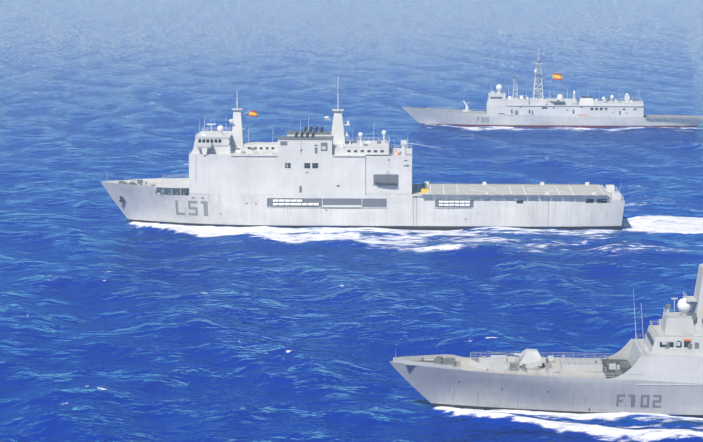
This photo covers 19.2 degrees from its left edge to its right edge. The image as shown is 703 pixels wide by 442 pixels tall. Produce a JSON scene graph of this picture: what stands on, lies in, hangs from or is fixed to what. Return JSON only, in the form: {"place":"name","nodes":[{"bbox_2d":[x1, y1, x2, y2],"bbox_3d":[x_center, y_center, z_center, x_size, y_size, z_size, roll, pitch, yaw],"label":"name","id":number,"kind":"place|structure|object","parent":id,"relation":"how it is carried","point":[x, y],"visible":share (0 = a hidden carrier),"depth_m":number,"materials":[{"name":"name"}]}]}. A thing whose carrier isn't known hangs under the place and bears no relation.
{"place":"outdoors","nodes":[
{"label":"outdoors","id":0,"kind":"place"},
{"bbox_2d":[0,0,702,441],"bbox_3d":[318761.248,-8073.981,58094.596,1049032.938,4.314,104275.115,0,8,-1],"label":"sea","id":1,"kind":"structure","parent":0,"point":[116,324],"depth_m":614.13,"materials":[{"name":"liquid"}]},
{"bbox_2d":[101,97,624,230],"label":"amphibious warship","id":2,"kind":"object","parent":1,"relation":"on","point":[311,178],"visible":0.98,"depth_m":628.31,"materials":[{"name":"paint"}]},
{"bbox_2d":[390,264,702,417],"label":"ship","id":3,"kind":"object","parent":1,"relation":"on","point":[658,369],"visible":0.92,"depth_m":388.12,"materials":[{"name":"paint"}]},
{"bbox_2d":[402,51,702,127],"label":"ship","id":4,"kind":"object","parent":1,"relation":"on","point":[542,111],"visible":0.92,"depth_m":949.41,"materials":[{"name":"paint"}]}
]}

